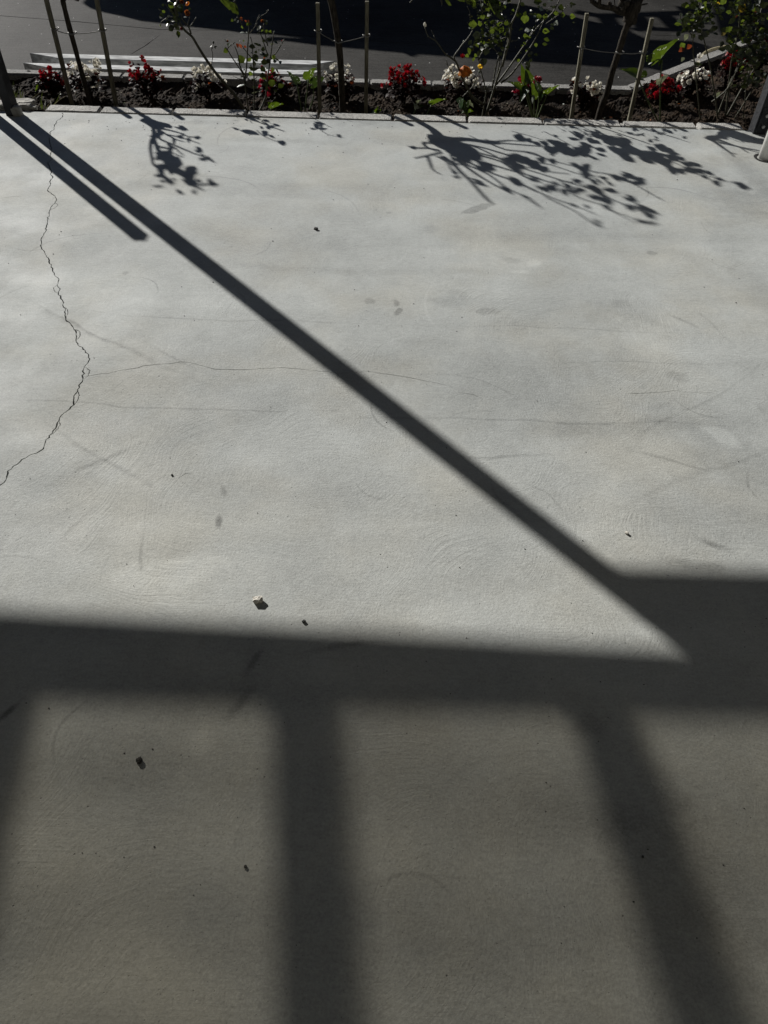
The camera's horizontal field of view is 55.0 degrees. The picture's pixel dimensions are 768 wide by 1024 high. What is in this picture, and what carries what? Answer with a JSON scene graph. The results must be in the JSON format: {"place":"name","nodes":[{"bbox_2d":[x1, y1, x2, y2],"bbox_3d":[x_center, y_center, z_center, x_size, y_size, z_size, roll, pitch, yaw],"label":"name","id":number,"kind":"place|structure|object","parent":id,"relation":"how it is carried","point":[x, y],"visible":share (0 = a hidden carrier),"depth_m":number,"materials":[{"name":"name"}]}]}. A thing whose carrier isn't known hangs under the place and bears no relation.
{"place":"outdoors","nodes":[
{"label":"outdoors","id":0,"kind":"place"},
{"bbox_2d":[0,111,767,1023],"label":"patio slab","id":1,"kind":"structure","parent":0,"point":[556,341],"depth_m":2.10,"materials":[{"name":"concrete"}]},
{"bbox_2d":[0,100,4,110],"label":"broken stone","id":2,"kind":"object","parent":1,"relation":"on","point":[1,107],"visible":0.26,"depth_m":4.47,"materials":[{"name":"grey stone"}]},
{"bbox_2d":[0,50,22,116],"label":"veranda post","id":3,"kind":"object","parent":1,"relation":"on","point":[11,106],"visible":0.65,"depth_m":4.36,"materials":[{"name":"wood"}]},
{"bbox_2d":[136,756,141,763],"bbox_3d":[-0.566,0.574,1.703,0.013,0.010,0.014,-11,48,-11],"label":"pebble","id":4,"kind":"object","parent":1,"relation":"on","point":[138,760],"visible":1,"depth_m":1.70,"materials":[{"name":"stone"}]},
{"bbox_2d":[252,596,262,603],"bbox_3d":[-0.345,0.240,2.017,0.027,0.015,0.017,-7,47,-8],"label":"stone chip","id":5,"kind":"object","parent":1,"relation":"on","point":[257,599],"visible":1,"depth_m":2.01,"materials":[{"name":"grey stone"}]},
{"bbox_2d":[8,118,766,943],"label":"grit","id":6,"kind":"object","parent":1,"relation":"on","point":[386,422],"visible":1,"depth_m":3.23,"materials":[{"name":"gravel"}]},
{"bbox_2d":[46,105,742,130],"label":"patio kerb","id":7,"kind":"structure","parent":1,"relation":"on","point":[369,117],"depth_m":4.51,"materials":[{"name":"concrete"}]},
{"bbox_2d":[748,76,767,134],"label":"veranda post","id":8,"kind":"object","parent":1,"relation":"on","point":[758,124],"visible":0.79,"depth_m":4.38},
{"bbox_2d":[754,131,767,161],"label":"downpipe","id":9,"kind":"object","parent":1,"relation":"on","point":[762,155],"visible":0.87,"depth_m":4.15,"materials":[{"name":"white plastic"}]},
{"bbox_2d":[0,0,767,85],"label":"driveway","id":10,"kind":"structure","parent":0,"point":[397,31],"depth_m":6.40,"materials":[{"name":"grey asphalt"}]},
{"bbox_2d":[23,63,323,76],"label":"long beam","id":11,"kind":"structure","parent":10,"relation":"on","point":[123,69],"depth_m":5.43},
{"bbox_2d":[30,53,335,73],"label":"long beam","id":12,"kind":"structure","parent":10,"relation":"on","point":[181,61],"depth_m":5.56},
{"bbox_2d":[702,45,724,54],"bbox_3d":[2.946,-3.941,6.256,1.013,0.023,0.154,-31,55,-27],"label":"garden hose","id":13,"kind":"object","parent":10,"relation":"on","point":[710,50],"visible":0.27,"depth_m":6.19,"materials":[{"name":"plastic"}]},
{"bbox_2d":[0,41,767,130],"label":"soil","id":14,"kind":"structure","parent":0,"point":[618,102],"depth_m":5.27,"materials":[{"name":"brown soil"}]},
{"bbox_2d":[18,103,32,110],"bbox_3d":[-2.192,-2.484,4.511,0.081,0.037,0.063,2,47,0],"label":"broken stone","id":15,"kind":"object","parent":14,"relation":"on","point":[25,106],"visible":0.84,"depth_m":4.49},
{"bbox_2d":[16,98,35,103],"bbox_3d":[-2.219,-2.509,4.531,0.135,0.042,0.081,2,47,0],"label":"broken stone","id":16,"kind":"object","parent":14,"relation":"on","point":[23,100],"visible":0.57,"depth_m":4.51,"materials":[{"name":"grey stone"}]},
{"bbox_2d":[30,105,37,109],"bbox_3d":[-2.143,-2.471,4.507,0.045,0.020,0.032,2,47,0],"label":"broken stone","id":17,"kind":"object","parent":14,"relation":"on","point":[33,107],"visible":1,"depth_m":4.50,"materials":[{"name":"grey stone"}]},
{"bbox_2d":[12,85,65,108],"bbox_3d":[-2.323,-2.737,4.899,0.421,0.237,0.186,5,47,3],"label":"grass tuft","id":18,"kind":"object","parent":14,"relation":"on","point":[40,99],"visible":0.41,"depth_m":4.89,"materials":[{"name":"green plant"}]},
{"bbox_2d":[35,65,64,98],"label":"begonia","id":19,"kind":"object","parent":14,"relation":"on","point":[51,86],"visible":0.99,"depth_m":5.11,"materials":[{"name":"red plant"}]},
{"bbox_2d":[44,0,74,104],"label":"timber stake","id":20,"kind":"object","parent":14,"relation":"on","point":[58,50],"visible":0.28,"depth_m":4.81,"materials":[{"name":"brown wood"}]},
{"bbox_2d":[50,27,106,37],"bbox_3d":[-1.954,-3.075,4.732,0.358,0.053,0.058,2,47,0],"label":"tie wire","id":21,"kind":"object","parent":20,"relation":"attached to","point":[54,30],"visible":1,"depth_m":4.72,"materials":[{"name":"silver metal"}]},
{"bbox_2d":[60,0,92,105],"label":"young tree","id":22,"kind":"object","parent":14,"relation":"on","point":[76,52],"visible":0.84,"depth_m":4.80,"materials":[{"name":"brown plant"}]},
{"bbox_2d":[66,57,105,98],"bbox_3d":[-2.082,-2.980,5.112,0.290,0.290,0.244,2,47,0],"label":"begonia","id":23,"kind":"object","parent":14,"relation":"on","point":[92,77],"visible":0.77,"depth_m":5.07,"materials":[{"name":"white plant"}]},
{"bbox_2d":[94,0,118,105],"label":"timber stake","id":24,"kind":"object","parent":14,"relation":"on","point":[106,50],"visible":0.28,"depth_m":4.80,"materials":[{"name":"brown wood"}]},
{"bbox_2d":[127,55,165,99],"bbox_3d":[-1.653,-3.014,5.147,0.260,0.300,0.214,2,47,0],"label":"begonia","id":25,"kind":"object","parent":14,"relation":"on","point":[147,75],"visible":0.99,"depth_m":5.11,"materials":[{"name":"red plant"}]},
{"bbox_2d":[159,0,246,111],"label":"rose bush","id":26,"kind":"object","parent":14,"relation":"on","point":[175,14],"visible":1,"depth_m":4.64,"materials":[{"name":"green plant"}]},
{"bbox_2d":[189,61,226,99],"bbox_3d":[-1.250,-3.014,5.178,0.244,0.271,0.224,-28,54,-25],"label":"begonia","id":27,"kind":"object","parent":14,"relation":"on","point":[210,83],"visible":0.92,"depth_m":5.14,"materials":[{"name":"white plant"}]},
{"bbox_2d":[220,0,283,111],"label":"rose bush","id":28,"kind":"object","parent":14,"relation":"on","point":[229,5],"visible":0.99,"depth_m":4.79,"materials":[{"name":"green plant"}]},
{"bbox_2d":[257,69,292,99],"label":"begonia","id":29,"kind":"object","parent":14,"relation":"on","point":[271,92],"visible":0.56,"depth_m":5.20,"materials":[{"name":"red plant"}]},
{"bbox_2d":[268,102,282,110],"bbox_3d":[-0.764,-2.772,5.053,0.123,0.116,0.101,-34,56,-29],"label":"arum lily","id":30,"kind":"object","parent":14,"relation":"on","point":[271,105],"visible":0.91,"depth_m":5.01,"materials":[{"name":"green plant"}]},
{"bbox_2d":[287,68,324,111],"bbox_3d":[-0.514,-2.851,5.005,0.259,0.309,0.116,-12,48,-13],"label":"arum lily","id":31,"kind":"object","parent":14,"relation":"on","point":[309,77],"visible":0.89,"depth_m":4.97,"materials":[{"name":"green plant"}]},
{"bbox_2d":[316,2,321,114],"bbox_3d":[-0.427,-2.936,4.839,0.040,0.685,0.028,2,47,0],"label":"timber stake","id":32,"kind":"object","parent":14,"relation":"on","point":[318,58],"visible":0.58,"depth_m":4.80,"materials":[{"name":"brown wood"}]},
{"bbox_2d":[327,0,348,112],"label":"young tree","id":33,"kind":"object","parent":14,"relation":"on","point":[339,48],"visible":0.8,"depth_m":4.78,"materials":[{"name":"brown plant"}]},
{"bbox_2d":[314,29,370,43],"bbox_3d":[-0.266,-3.043,4.718,0.362,0.070,0.058,2,47,0],"label":"tie wire","id":34,"kind":"object","parent":33,"relation":"attached to","point":[342,40],"visible":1,"depth_m":4.71,"materials":[{"name":"silver metal"}]},
{"bbox_2d":[322,62,354,102],"bbox_3d":[-0.326,-3.028,5.207,0.226,0.281,0.219,31,53,24],"label":"begonia","id":35,"kind":"object","parent":14,"relation":"on","point":[331,83],"visible":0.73,"depth_m":5.18,"materials":[{"name":"white plant"}]},
{"bbox_2d":[364,1,368,113],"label":"timber stake","id":36,"kind":"object","parent":14,"relation":"on","point":[366,58],"visible":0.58,"depth_m":4.79,"materials":[{"name":"brown wood"}]},
{"bbox_2d":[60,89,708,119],"bbox_3d":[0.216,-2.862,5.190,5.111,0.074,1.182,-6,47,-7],"label":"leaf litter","id":37,"kind":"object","parent":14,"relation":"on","point":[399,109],"visible":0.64,"depth_m":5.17,"materials":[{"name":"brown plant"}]},
{"bbox_2d":[370,102,420,114],"bbox_3d":[0.091,-2.771,5.075,0.370,0.115,0.092,-5,47,-6],"label":"arum lily","id":38,"kind":"object","parent":14,"relation":"on","point":[377,111],"visible":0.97,"depth_m":5.07,"materials":[{"name":"green plant"}]},
{"bbox_2d":[380,63,426,103],"bbox_3d":[0.149,-2.989,5.187,0.286,0.274,0.242,29,53,23],"label":"begonia","id":39,"kind":"object","parent":14,"relation":"on","point":[405,81],"visible":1,"depth_m":5.14,"materials":[{"name":"red plant"}]},
{"bbox_2d":[416,98,445,114],"bbox_3d":[0.319,-2.772,5.064,0.212,0.141,0.091,2,47,0],"label":"arum lily","id":40,"kind":"object","parent":14,"relation":"on","point":[432,102],"visible":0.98,"depth_m":5.02,"materials":[{"name":"green plant"}]},
{"bbox_2d":[442,64,484,100],"bbox_3d":[0.562,-3.039,5.240,0.315,0.281,0.292,25,51,21],"label":"begonia","id":41,"kind":"object","parent":14,"relation":"on","point":[451,78],"visible":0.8,"depth_m":5.18,"materials":[{"name":"white plant"}]},
{"bbox_2d":[456,97,473,116],"bbox_3d":[0.560,-2.723,4.994,0.114,0.184,0.124,-13,49,-13],"label":"arum lily","id":42,"kind":"object","parent":14,"relation":"on","point":[463,103],"visible":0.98,"depth_m":4.97,"materials":[{"name":"green plant"}]},
{"bbox_2d":[409,0,575,116],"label":"rose bush","id":43,"kind":"object","parent":14,"relation":"on","point":[496,10],"visible":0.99,"depth_m":4.67,"materials":[{"name":"green plant"}]},
{"bbox_2d":[511,75,542,103],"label":"begonia","id":44,"kind":"object","parent":14,"relation":"on","point":[517,92],"visible":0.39,"depth_m":5.21,"materials":[{"name":"red plant"}]},
{"bbox_2d":[508,64,559,117],"bbox_3d":[0.993,-2.804,4.966,0.368,0.356,0.180,2,47,0],"label":"arum lily","id":45,"kind":"object","parent":14,"relation":"on","point":[527,76],"visible":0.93,"depth_m":4.93,"materials":[{"name":"green plant"}]},
{"bbox_2d":[569,13,588,118],"bbox_3d":[1.275,-2.884,4.845,0.050,0.668,0.028,2,47,0],"label":"timber stake","id":46,"kind":"object","parent":14,"relation":"on","point":[580,56],"visible":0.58,"depth_m":4.81,"materials":[{"name":"brown wood"}]},
{"bbox_2d":[567,76,603,105],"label":"begonia","id":47,"kind":"object","parent":14,"relation":"on","point":[589,91],"visible":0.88,"depth_m":5.22,"materials":[{"name":"white plant"}]},
{"bbox_2d":[589,0,647,119],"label":"young tree","id":48,"kind":"object","parent":14,"relation":"on","point":[629,10],"visible":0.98,"depth_m":4.61,"materials":[{"name":"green plant"}]},
{"bbox_2d":[627,18,653,120],"bbox_3d":[1.678,-2.868,4.851,0.034,0.651,0.028,2,47,0],"label":"timber stake","id":49,"kind":"object","parent":14,"relation":"on","point":[642,61],"visible":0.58,"depth_m":4.81,"materials":[{"name":"brown wood"}]},
{"bbox_2d":[577,46,647,54],"bbox_3d":[1.468,-2.967,4.750,0.459,0.052,0.058,2,47,0],"label":"tie wire","id":50,"kind":"object","parent":49,"relation":"attached to","point":[612,52],"visible":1,"depth_m":4.74,"materials":[{"name":"silver metal"}]},
{"bbox_2d":[619,39,678,121],"bbox_3d":[1.745,-2.840,4.905,0.389,0.526,0.130,2,47,0],"label":"arum lily","id":51,"kind":"object","parent":14,"relation":"on","point":[657,54],"visible":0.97,"depth_m":4.84,"materials":[{"name":"green plant"}]},
{"bbox_2d":[644,74,682,104],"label":"begonia","id":52,"kind":"object","parent":14,"relation":"on","point":[668,87],"visible":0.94,"depth_m":5.26,"materials":[{"name":"red plant"}]},
{"bbox_2d":[676,53,710,98],"bbox_3d":[2.263,-3.178,5.395,0.237,0.306,0.216,29,53,23],"label":"begonia","id":53,"kind":"object","parent":14,"relation":"on","point":[690,83],"visible":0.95,"depth_m":5.38,"materials":[{"name":"white plant"}]},
{"bbox_2d":[675,0,729,119],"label":"rose bush","id":54,"kind":"object","parent":14,"relation":"on","point":[688,24],"visible":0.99,"depth_m":4.73,"materials":[{"name":"green plant"}]},
{"bbox_2d":[715,50,747,87],"bbox_3d":[2.610,-3.325,5.546,0.205,0.297,0.199,18,49,15],"label":"begonia","id":55,"kind":"object","parent":14,"relation":"on","point":[725,67],"visible":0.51,"depth_m":5.51,"materials":[{"name":"red plant"}]},
{"bbox_2d":[711,0,767,117],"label":"rose bush","id":56,"kind":"object","parent":14,"relation":"on","point":[747,21],"visible":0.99,"depth_m":4.84,"materials":[{"name":"green plant"}]},
{"bbox_2d":[755,44,767,70],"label":"begonia","id":57,"kind":"object","parent":14,"relation":"on","point":[762,64],"visible":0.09,"depth_m":5.80,"materials":[{"name":"green plant"}]},
{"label":"ground under driveway","id":58,"kind":"structure","parent":0,"visible":0},
{"bbox_2d":[7,33,767,95],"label":"bed kerb","id":59,"kind":"structure","parent":58,"relation":"on","point":[375,84],"depth_m":5.36,"materials":[{"name":"grey concrete"}]}
]}

